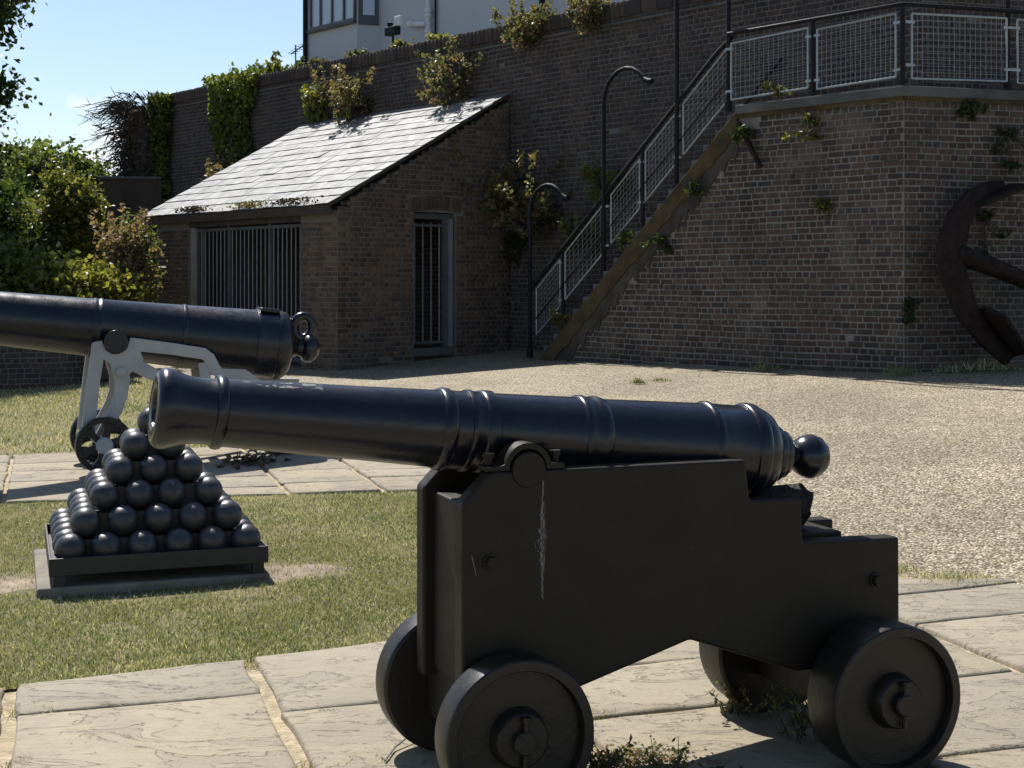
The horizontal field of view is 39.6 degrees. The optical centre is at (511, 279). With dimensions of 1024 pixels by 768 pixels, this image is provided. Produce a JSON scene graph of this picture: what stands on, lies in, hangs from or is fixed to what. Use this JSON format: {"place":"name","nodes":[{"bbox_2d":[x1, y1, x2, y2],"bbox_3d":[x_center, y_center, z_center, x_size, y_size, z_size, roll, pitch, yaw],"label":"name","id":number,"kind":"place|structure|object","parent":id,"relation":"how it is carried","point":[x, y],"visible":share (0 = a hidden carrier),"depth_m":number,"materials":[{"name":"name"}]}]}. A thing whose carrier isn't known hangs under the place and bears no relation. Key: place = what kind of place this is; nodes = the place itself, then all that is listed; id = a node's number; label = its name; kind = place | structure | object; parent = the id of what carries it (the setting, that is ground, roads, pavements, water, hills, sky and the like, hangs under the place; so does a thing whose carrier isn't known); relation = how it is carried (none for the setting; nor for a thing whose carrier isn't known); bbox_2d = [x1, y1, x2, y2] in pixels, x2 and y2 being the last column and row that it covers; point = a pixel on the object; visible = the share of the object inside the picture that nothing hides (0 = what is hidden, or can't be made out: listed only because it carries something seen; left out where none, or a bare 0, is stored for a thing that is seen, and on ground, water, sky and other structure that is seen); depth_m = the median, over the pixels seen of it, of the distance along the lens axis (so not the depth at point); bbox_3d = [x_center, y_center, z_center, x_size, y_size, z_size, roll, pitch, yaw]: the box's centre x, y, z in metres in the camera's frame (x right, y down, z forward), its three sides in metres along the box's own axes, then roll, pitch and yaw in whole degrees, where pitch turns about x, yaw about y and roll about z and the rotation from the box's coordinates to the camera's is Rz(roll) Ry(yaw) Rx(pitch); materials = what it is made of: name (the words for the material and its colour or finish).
{"place":"outdoors","nodes":[
{"label":"outdoors","id":0,"kind":"place"},
{"bbox_2d":[0,378,207,457],"bbox_3d":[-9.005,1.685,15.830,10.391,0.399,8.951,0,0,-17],"label":"lawn","id":1,"kind":"structure","parent":0,"point":[45,445],"depth_m":16.36,"materials":[{"name":"plant"}]},
{"bbox_2d":[0,0,302,175],"label":"sky","id":2,"kind":"structure","parent":0,"point":[77,50],"materials":[{"name":"blue"}]},
{"bbox_2d":[0,490,416,690],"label":"lawn","id":3,"kind":"structure","parent":0,"point":[148,592],"depth_m":7.29,"materials":[{"name":"plant"}]},
{"bbox_2d":[0,575,35,593],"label":"bare soil","id":4,"kind":"structure","parent":3,"relation":"on","point":[23,581],"depth_m":7.67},
{"bbox_2d":[34,549,269,598],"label":"stone plinth","id":5,"kind":"structure","parent":3,"relation":"on","point":[107,583],"depth_m":7.56,"materials":[{"name":"stone"}]},
{"bbox_2d":[45,435,267,586],"bbox_3d":[-2.029,1.232,8.003,1.125,0.705,1.125,0,0,-19],"label":"cannonball stand","id":6,"kind":"object","parent":5,"relation":"on","point":[124,560],"visible":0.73,"depth_m":7.57,"materials":[{"name":"paint"}]},
{"bbox_2d":[54,534,86,557],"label":"cannonball","id":7,"kind":"object","parent":6,"relation":"on","point":[70,545],"visible":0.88,"depth_m":7.37,"materials":[{"name":"paint"}]},
{"bbox_2d":[70,507,100,537],"bbox_3d":[-2.261,1.287,7.532,0.158,0.158,0.158,-8,-11,-24],"label":"cannonball","id":8,"kind":"object","parent":6,"relation":"on","point":[85,522],"visible":0.99,"depth_m":7.48,"materials":[{"name":"paint"}]},
{"bbox_2d":[89,481,118,509],"bbox_3d":[-2.197,1.164,7.656,0.156,0.156,0.156,21,-4,42],"label":"cannonball","id":9,"kind":"object","parent":6,"relation":"on","point":[103,495],"visible":1,"depth_m":7.60,"materials":[{"name":"paint"}]},
{"bbox_2d":[90,532,121,555],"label":"cannonball","id":10,"kind":"object","parent":6,"relation":"on","point":[105,543],"visible":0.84,"depth_m":7.42,"materials":[{"name":"paint"}]},
{"bbox_2d":[105,456,133,484],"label":"cannonball","id":11,"kind":"object","parent":6,"relation":"on","point":[119,470],"visible":0.99,"depth_m":7.71,"materials":[{"name":"paint"}]},
{"bbox_2d":[107,505,138,535],"bbox_3d":[-2.080,1.286,7.595,0.164,0.164,0.164,15,-55,-44],"label":"cannonball","id":12,"kind":"object","parent":6,"relation":"on","point":[122,520],"visible":1,"depth_m":7.54,"materials":[{"name":"paint"}]},
{"bbox_2d":[120,431,149,459],"bbox_3d":[-2.092,0.921,7.888,0.158,0.158,0.158,16,6,-3],"label":"cannonball","id":13,"kind":"object","parent":6,"relation":"on","point":[135,445],"visible":1,"depth_m":7.83,"materials":[{"name":"paint"}]},
{"bbox_2d":[124,479,153,508],"bbox_3d":[-2.026,1.164,7.715,0.158,0.158,0.158,-34,-28,-7],"label":"cannonball","id":14,"kind":"object","parent":6,"relation":"on","point":[139,494],"visible":1,"depth_m":7.66,"materials":[{"name":"paint"}]},
{"bbox_2d":[127,530,157,553],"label":"cannonball","id":15,"kind":"object","parent":6,"relation":"on","point":[141,541],"visible":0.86,"depth_m":7.48,"materials":[{"name":"paint"}]},
{"bbox_2d":[137,407,148,434],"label":"cannonball","id":16,"kind":"object","parent":6,"relation":"on","point":[142,421],"visible":0.37,"depth_m":7.95,"materials":[{"name":"paint"}]},
{"bbox_2d":[139,455,167,482],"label":"cannonball","id":17,"kind":"object","parent":6,"relation":"on","point":[153,468],"visible":0.98,"depth_m":7.78,"materials":[{"name":"paint"}]},
{"bbox_2d":[143,503,173,532],"bbox_3d":[-1.905,1.286,7.657,0.162,0.162,0.162,-23,-38,25],"label":"cannonball","id":18,"kind":"object","parent":6,"relation":"on","point":[158,517],"visible":1,"depth_m":7.60,"materials":[{"name":"paint"}]},
{"bbox_2d":[156,478,185,506],"bbox_3d":[-1.864,1.164,7.771,0.156,0.156,0.156,-11,-38,0],"label":"cannonball","id":19,"kind":"object","parent":6,"relation":"on","point":[170,492],"visible":0.97,"depth_m":7.72,"materials":[{"name":"paint"}]},
{"bbox_2d":[157,444,185,458],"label":"cannonball","id":20,"kind":"object","parent":6,"relation":"on","point":[173,452],"visible":0.39,"depth_m":7.89,"materials":[{"name":"paint"}]},
{"bbox_2d":[164,528,193,551],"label":"cannonball","id":21,"kind":"object","parent":6,"relation":"on","point":[179,539],"visible":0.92,"depth_m":7.55,"materials":[{"name":"paint"}]},
{"bbox_2d":[174,453,202,481],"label":"cannonball","id":22,"kind":"object","parent":6,"relation":"on","point":[188,467],"visible":1,"depth_m":7.84,"materials":[{"name":"paint"}]},
{"bbox_2d":[178,502,207,530],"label":"cannonball","id":23,"kind":"object","parent":6,"relation":"on","point":[192,516],"visible":0.98,"depth_m":7.66,"materials":[{"name":"paint"}]},
{"bbox_2d":[194,477,222,504],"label":"cannonball","id":24,"kind":"object","parent":6,"relation":"on","point":[208,490],"visible":1,"depth_m":7.79,"materials":[{"name":"paint"}]},
{"bbox_2d":[197,526,226,549],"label":"cannonball","id":25,"kind":"object","parent":6,"relation":"on","point":[211,537],"visible":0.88,"depth_m":7.61,"materials":[{"name":"paint"}]},
{"bbox_2d":[212,500,241,529],"bbox_3d":[-1.558,1.286,7.776,0.164,0.163,0.164,-36,8,13],"label":"cannonball","id":26,"kind":"object","parent":6,"relation":"on","point":[226,514],"visible":0.99,"depth_m":7.72,"materials":[{"name":"paint"}]},
{"bbox_2d":[231,524,260,547],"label":"cannonball","id":27,"kind":"object","parent":6,"relation":"on","point":[245,535],"visible":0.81,"depth_m":7.67,"materials":[{"name":"paint"}]},
{"bbox_2d":[262,564,350,581],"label":"bare soil","id":28,"kind":"structure","parent":3,"relation":"on","point":[280,574],"depth_m":7.86,"materials":[{"name":"soil"}]},
{"bbox_2d":[0,447,430,503],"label":"path","id":29,"kind":"structure","parent":0,"point":[44,477],"depth_m":11.29,"materials":[{"name":"stone"}]},
{"bbox_2d":[0,292,319,470],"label":"garrison cannon","id":30,"kind":"object","parent":29,"relation":"on","point":[123,339],"visible":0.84,"depth_m":12.09,"materials":[{"name":"black paint"}]},
{"bbox_2d":[209,451,290,469],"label":"leaf litter","id":31,"kind":"object","parent":29,"relation":"on","point":[246,458],"visible":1,"depth_m":11.90,"materials":[{"name":"brown plant"}]},
{"bbox_2d":[0,576,1023,767],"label":"paved path","id":32,"kind":"structure","parent":0,"point":[320,708],"depth_m":5.24,"materials":[{"name":"stone"}]},
{"bbox_2d":[148,367,960,767],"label":"cannon","id":33,"kind":"object","parent":32,"relation":"on","point":[568,547],"visible":1,"depth_m":4.53,"materials":[{"name":"black paint"}]},
{"bbox_2d":[586,734,633,767],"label":"weed plant","id":34,"kind":"object","parent":32,"relation":"on","point":[606,759],"visible":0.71,"depth_m":4.56,"materials":[{"name":"plant"}]},
{"bbox_2d":[611,735,690,767],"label":"weed plant","id":35,"kind":"object","parent":32,"relation":"on","point":[677,763],"visible":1,"depth_m":4.42,"materials":[{"name":"green plant"}]},
{"bbox_2d":[595,741,721,767],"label":"weeds","id":36,"kind":"object","parent":32,"relation":"on","point":[637,751],"visible":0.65,"depth_m":4.74,"materials":[{"name":"plant"}]},
{"bbox_2d":[709,679,786,717],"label":"weed plant","id":37,"kind":"object","parent":32,"relation":"on","point":[732,701],"visible":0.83,"depth_m":5.18,"materials":[{"name":"plant"}]},
{"bbox_2d":[759,679,820,743],"bbox_3d":[1.054,1.503,4.987,0.364,0.236,0.246,0,0,13],"label":"weed plant","id":38,"kind":"object","parent":32,"relation":"on","point":[803,719],"visible":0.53,"depth_m":4.95,"materials":[{"name":"green plant"}]},
{"bbox_2d":[4,347,1023,692],"bbox_3d":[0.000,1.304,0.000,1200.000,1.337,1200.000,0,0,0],"label":"ground","id":39,"kind":"structure","parent":0,"point":[926,469],"depth_m":12.48,"materials":[{"name":"gravel"}]},
{"bbox_2d":[2,168,41,216],"bbox_3d":[-10.568,-0.519,30.094,4.793,4.152,3.139,0,0,0],"label":"broadleaf tree","id":40,"kind":"object","parent":39,"relation":"on","point":[27,201],"depth_m":30.08,"materials":[{"name":"green plant"}]},
{"bbox_2d":[0,0,62,255],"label":"broadleaf tree","id":41,"kind":"object","parent":39,"relation":"on","point":[9,228],"visible":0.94,"depth_m":25.77,"materials":[{"name":"green plant"}]},
{"bbox_2d":[0,135,86,182],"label":"broadleaf tree","id":42,"kind":"object","parent":39,"relation":"on","point":[23,143],"depth_m":37.75,"materials":[{"name":"green plant"}]},
{"bbox_2d":[0,346,108,390],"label":"retaining wall","id":43,"kind":"structure","parent":39,"relation":"on","point":[20,368],"depth_m":20.92,"materials":[{"name":"brick"}]},
{"bbox_2d":[0,232,84,295],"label":"hedge bush","id":44,"kind":"object","parent":43,"relation":"on","point":[17,263],"visible":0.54,"depth_m":22.41,"materials":[{"name":"green plant"}]},
{"bbox_2d":[6,248,158,302],"bbox_3d":[-6.977,0.235,23.186,2.248,1.524,2.318,0,0,36],"label":"hedge bush","id":45,"kind":"object","parent":43,"relation":"on","point":[96,280],"visible":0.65,"depth_m":22.69,"materials":[{"name":"green plant"}]},
{"bbox_2d":[87,203,179,302],"bbox_3d":[-6.567,-0.300,23.954,1.419,1.981,1.492,0,0,44],"label":"reddish shrub","id":46,"kind":"object","parent":43,"relation":"on","point":[131,246],"visible":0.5,"depth_m":23.82,"materials":[{"name":"plant"}]},
{"bbox_2d":[0,131,117,237],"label":"broadleaf tree","id":47,"kind":"object","parent":39,"relation":"on","point":[82,164],"visible":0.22,"depth_m":32.94,"materials":[{"name":"green plant"}]},
{"bbox_2d":[11,158,127,267],"bbox_3d":[-9.160,-0.588,27.371,3.532,3.484,2.121,0,0,0],"label":"broadleaf tree","id":48,"kind":"object","parent":39,"relation":"on","point":[71,201],"visible":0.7,"depth_m":26.98,"materials":[{"name":"green plant"}]},
{"bbox_2d":[79,86,171,176],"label":"bare twiggy tree","id":49,"kind":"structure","parent":39,"relation":"on","point":[132,156],"depth_m":32.59,"materials":[{"name":"plant"}]},
{"bbox_2d":[98,176,161,255],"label":"flank wall","id":50,"kind":"structure","parent":39,"relation":"on","point":[134,193],"depth_m":32.05,"materials":[{"name":"brick"}]},
{"bbox_2d":[103,207,156,302],"bbox_3d":[-7.432,-0.315,28.655,2.096,2.286,1.651,0,0,0],"label":"dark shrub","id":51,"kind":"object","parent":39,"relation":"on","point":[151,239],"visible":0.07,"depth_m":28.57,"materials":[{"name":"green plant"}]},
{"bbox_2d":[142,92,510,370],"bbox_3d":[-3.366,-0.791,24.460,3.637,4.582,6.032,0,0,-41],"label":"brick hut","id":52,"kind":"object","parent":39,"relation":"on","point":[343,274],"visible":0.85,"depth_m":22.82,"materials":[{"name":"brick"}]},
{"bbox_2d":[174,205,215,212],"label":"moss","id":53,"kind":"object","parent":52,"relation":"on","point":[194,208],"visible":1,"depth_m":24.04,"materials":[{"name":"green plant"}]},
{"bbox_2d":[222,200,269,209],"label":"moss","id":54,"kind":"object","parent":52,"relation":"on","point":[243,204],"visible":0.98,"depth_m":22.66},
{"bbox_2d":[256,195,323,205],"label":"leaf litter","id":55,"kind":"object","parent":52,"relation":"on","point":[290,201],"visible":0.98,"depth_m":21.75,"materials":[{"name":"brown plant"}]},
{"bbox_2d":[310,63,380,124],"bbox_3d":[-2.942,-3.483,26.426,1.457,1.256,1.444,0,0,39],"label":"valerian plant","id":56,"kind":"object","parent":52,"relation":"on","point":[352,101],"visible":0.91,"depth_m":26.28,"materials":[{"name":"plant"}]},
{"bbox_2d":[411,33,487,106],"bbox_3d":[-1.027,-3.524,24.317,1.426,1.262,1.403,0,0,0],"label":"valerian plant","id":57,"kind":"object","parent":52,"relation":"on","point":[443,70],"visible":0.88,"depth_m":24.12,"materials":[{"name":"plant"}]},
{"bbox_2d":[303,0,624,65],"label":"white house","id":58,"kind":"structure","parent":39,"relation":"on","point":[334,30],"depth_m":32.81,"materials":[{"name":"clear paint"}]},
{"bbox_2d":[309,0,356,29],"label":"window frame","id":59,"kind":"structure","parent":58,"relation":"in","point":[322,13],"depth_m":33.59,"materials":[{"name":"glass"}]},
{"bbox_2d":[358,0,378,24],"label":"side window","id":60,"kind":"structure","parent":58,"relation":"in","point":[368,10],"depth_m":32.86,"materials":[{"name":"grey glass"}]},
{"bbox_2d":[527,183,570,357],"bbox_3d":[0.540,-0.135,21.246,0.100,2.630,0.912,0,0,-41],"label":"lamp post","id":61,"kind":"object","parent":39,"relation":"on","point":[565,197],"visible":1,"depth_m":21.52,"materials":[{"name":"metal"}]},
{"bbox_2d":[161,0,1023,350],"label":"curtain wall","id":62,"kind":"structure","parent":39,"relation":"on","point":[553,82],"depth_m":21.80,"materials":[{"name":"brick"}]},
{"bbox_2d":[146,91,173,203],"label":"ivy","id":63,"kind":"object","parent":62,"relation":"attached to","point":[159,150],"visible":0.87,"depth_m":32.18,"materials":[{"name":"plant"}]},
{"bbox_2d":[204,149,232,177],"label":"valerian plant","id":64,"kind":"object","parent":62,"relation":"on","point":[211,172],"visible":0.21,"depth_m":29.67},
{"bbox_2d":[206,68,258,170],"bbox_3d":[-5.979,-3.312,29.928,0.445,2.198,2.023,0,0,-41],"label":"ivy","id":65,"kind":"object","parent":62,"relation":"attached to","point":[228,131],"visible":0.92,"depth_m":29.81,"materials":[{"name":"plant"}]},
{"bbox_2d":[206,51,304,79],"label":"wall top shrub","id":66,"kind":"object","parent":62,"relation":"on","point":[260,68],"visible":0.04,"depth_m":31.72,"materials":[{"name":"green plant"}]},
{"bbox_2d":[261,51,307,74],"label":"wall top shrub","id":67,"kind":"object","parent":62,"relation":"on","point":[275,67],"visible":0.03,"depth_m":30.44,"materials":[{"name":"green plant"}]},
{"bbox_2d":[300,83,329,123],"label":"ivy","id":68,"kind":"object","parent":62,"relation":"attached to","point":[307,96],"visible":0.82,"depth_m":27.53,"materials":[{"name":"green plant"}]},
{"bbox_2d":[384,15,401,44],"bbox_3d":[-2.206,-4.540,26.424,0.180,0.720,0.340,0,0,-41],"label":"floodlight","id":69,"kind":"object","parent":62,"relation":"on","point":[390,30],"visible":0.95,"depth_m":26.34,"materials":[{"name":"black paint"}]},
{"bbox_2d":[452,140,565,223],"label":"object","id":70,"kind":"object","parent":62,"relation":"attached to","point":[507,174],"visible":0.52,"depth_m":22.64,"materials":[{"name":"plant"}]},
{"bbox_2d":[500,218,532,266],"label":"climbing plant","id":71,"kind":"object","parent":62,"relation":"attached to","point":[515,254],"visible":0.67,"depth_m":23.12,"materials":[{"name":"green plant"}]},
{"bbox_2d":[475,174,572,243],"bbox_3d":[0.204,-1.108,22.447,1.432,1.110,1.370,0,0,-43],"label":"climbing plant","id":72,"kind":"object","parent":62,"relation":"attached to","point":[541,203],"visible":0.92,"depth_m":22.36,"materials":[{"name":"plant"}]},
{"bbox_2d":[490,0,559,52],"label":"valerian plant","id":73,"kind":"object","parent":62,"relation":"on","point":[518,21],"visible":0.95,"depth_m":22.84,"materials":[{"name":"plant"}]},
{"bbox_2d":[557,211,609,257],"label":"climbing plant","id":74,"kind":"object","parent":62,"relation":"attached to","point":[562,224],"visible":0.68,"depth_m":21.70,"materials":[{"name":"green plant"}]},
{"bbox_2d":[565,0,610,35],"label":"valerian plant","id":75,"kind":"object","parent":62,"relation":"on","point":[587,13],"visible":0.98,"depth_m":21.81,"materials":[{"name":"plant"}]},
{"bbox_2d":[576,158,633,209],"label":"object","id":76,"kind":"object","parent":62,"relation":"attached to","point":[594,176],"visible":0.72,"depth_m":21.31,"materials":[{"name":"green plant"}]},
{"bbox_2d":[539,113,738,360],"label":"stone staircase","id":77,"kind":"structure","parent":39,"relation":"on","point":[721,149],"depth_m":19.56,"materials":[{"name":"stone"}]},
{"bbox_2d":[548,306,571,330],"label":"wall tuft","id":78,"kind":"object","parent":77,"relation":"attached to","point":[560,319],"visible":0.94,"depth_m":20.76,"materials":[{"name":"green plant"}]},
{"bbox_2d":[614,229,633,252],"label":"wall tuft","id":79,"kind":"object","parent":77,"relation":"on","point":[622,238],"visible":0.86,"depth_m":19.97,"materials":[{"name":"green plant"}]},
{"bbox_2d":[602,66,653,277],"bbox_3d":[1.609,-1.430,19.999,0.100,3.160,0.995,0,0,-41],"label":"lamp post","id":80,"kind":"object","parent":77,"relation":"on","point":[648,81],"visible":0.92,"depth_m":20.31,"materials":[{"name":"metal"}]},
{"bbox_2d":[526,35,782,334],"bbox_3d":[1.938,-1.177,20.375,1.010,4.056,4.094,0,0,-41],"label":"stair railing","id":81,"kind":"object","parent":77,"relation":"on","point":[641,191],"visible":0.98,"depth_m":19.88,"materials":[{"name":"metal"}]},
{"bbox_2d":[675,0,678,186],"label":"lamp post","id":82,"kind":"object","parent":77,"relation":"on","point":[676,92],"visible":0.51,"depth_m":19.26,"materials":[{"name":"metal"}]},
{"bbox_2d":[725,0,731,111],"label":"lamp post","id":83,"kind":"object","parent":77,"relation":"on","point":[728,105],"visible":1,"depth_m":18.53,"materials":[{"name":"metal"}]},
{"bbox_2d":[745,357,785,369],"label":"grass tuft","id":84,"kind":"object","parent":39,"relation":"on","point":[760,367],"visible":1,"depth_m":17.67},
{"bbox_2d":[569,101,1023,372],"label":"brick bastion","id":85,"kind":"object","parent":39,"relation":"on","point":[764,261],"visible":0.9,"depth_m":17.24,"materials":[{"name":"brick"}]},
{"bbox_2d":[639,233,673,254],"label":"wall tuft","id":86,"kind":"object","parent":85,"relation":"attached to","point":[660,240],"visible":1,"depth_m":19.21,"materials":[{"name":"green plant"}]},
{"bbox_2d":[683,179,704,197],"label":"wall tuft","id":87,"kind":"object","parent":85,"relation":"attached to","point":[694,189],"visible":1,"depth_m":18.70,"materials":[{"name":"green plant"}]},
{"bbox_2d":[729,124,756,144],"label":"wall tuft","id":88,"kind":"object","parent":85,"relation":"attached to","point":[743,131],"visible":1,"depth_m":18.12,"materials":[{"name":"green plant"}]},
{"bbox_2d":[736,122,762,167],"bbox_3d":[3.028,-1.720,18.118,0.050,0.624,0.441,0,0,-34],"label":"rusty bracket","id":89,"kind":"object","parent":85,"relation":"attached to","point":[752,151],"visible":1,"depth_m":18.06,"materials":[{"name":"metal"}]},
{"bbox_2d":[781,110,824,142],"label":"wall tuft","id":90,"kind":"object","parent":85,"relation":"attached to","point":[812,123],"visible":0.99,"depth_m":17.38,"materials":[{"name":"green plant"}]},
{"bbox_2d":[809,197,832,218],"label":"wall tuft","id":91,"kind":"object","parent":85,"relation":"attached to","point":[821,204],"visible":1,"depth_m":17.26,"materials":[{"name":"green plant"}]},
{"bbox_2d":[735,85,1023,118],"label":"walkway slab","id":92,"kind":"structure","parent":85,"relation":"on","point":[906,93],"depth_m":16.85,"materials":[{"name":"concrete"}]},
{"bbox_2d":[759,79,793,99],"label":"wall tuft","id":93,"kind":"object","parent":92,"relation":"on","point":[776,89],"visible":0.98,"depth_m":17.90,"materials":[{"name":"green plant"}]},
{"bbox_2d":[725,2,1023,100],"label":"walkway railing","id":94,"kind":"object","parent":92,"relation":"on","point":[901,22],"visible":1,"depth_m":16.90,"materials":[{"name":"metal"}]},
{"bbox_2d":[1003,0,1011,89],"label":"lamp post","id":95,"kind":"object","parent":92,"relation":"on","point":[1007,85],"visible":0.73,"depth_m":16.98,"materials":[{"name":"metal"}]},
{"bbox_2d":[899,297,919,325],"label":"wall tuft","id":96,"kind":"object","parent":85,"relation":"attached to","point":[909,304],"visible":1,"depth_m":16.44,"materials":[{"name":"green plant"}]},
{"bbox_2d":[954,98,992,122],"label":"wall tuft","id":97,"kind":"object","parent":85,"relation":"attached to","point":[970,109],"visible":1,"depth_m":16.63,"materials":[{"name":"green plant"}]},
{"bbox_2d":[976,209,1011,254],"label":"wall tuft","id":98,"kind":"object","parent":85,"relation":"attached to","point":[984,219],"visible":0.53,"depth_m":16.67,"materials":[{"name":"green plant"}]},
{"bbox_2d":[991,125,1023,172],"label":"wall tuft","id":99,"kind":"object","parent":85,"relation":"attached to","point":[1012,133],"visible":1,"depth_m":16.77,"materials":[{"name":"green plant"}]},
{"bbox_2d":[866,365,922,375],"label":"grass tuft","id":100,"kind":"object","parent":39,"relation":"on","point":[895,372],"visible":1,"depth_m":16.22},
{"bbox_2d":[898,565,1023,588],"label":"grass tuft","id":101,"kind":"object","parent":39,"relation":"on","point":[947,576],"visible":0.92,"depth_m":7.43,"materials":[{"name":"plant"}]},
{"bbox_2d":[936,180,1023,364],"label":"ship anchor","id":102,"kind":"object","parent":39,"relation":"on","point":[994,333],"visible":1,"depth_m":16.17,"materials":[{"name":"metal"}]},
{"bbox_2d":[947,355,1019,370],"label":"grass tuft","id":103,"kind":"object","parent":39,"relation":"on","point":[993,367],"visible":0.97,"depth_m":16.31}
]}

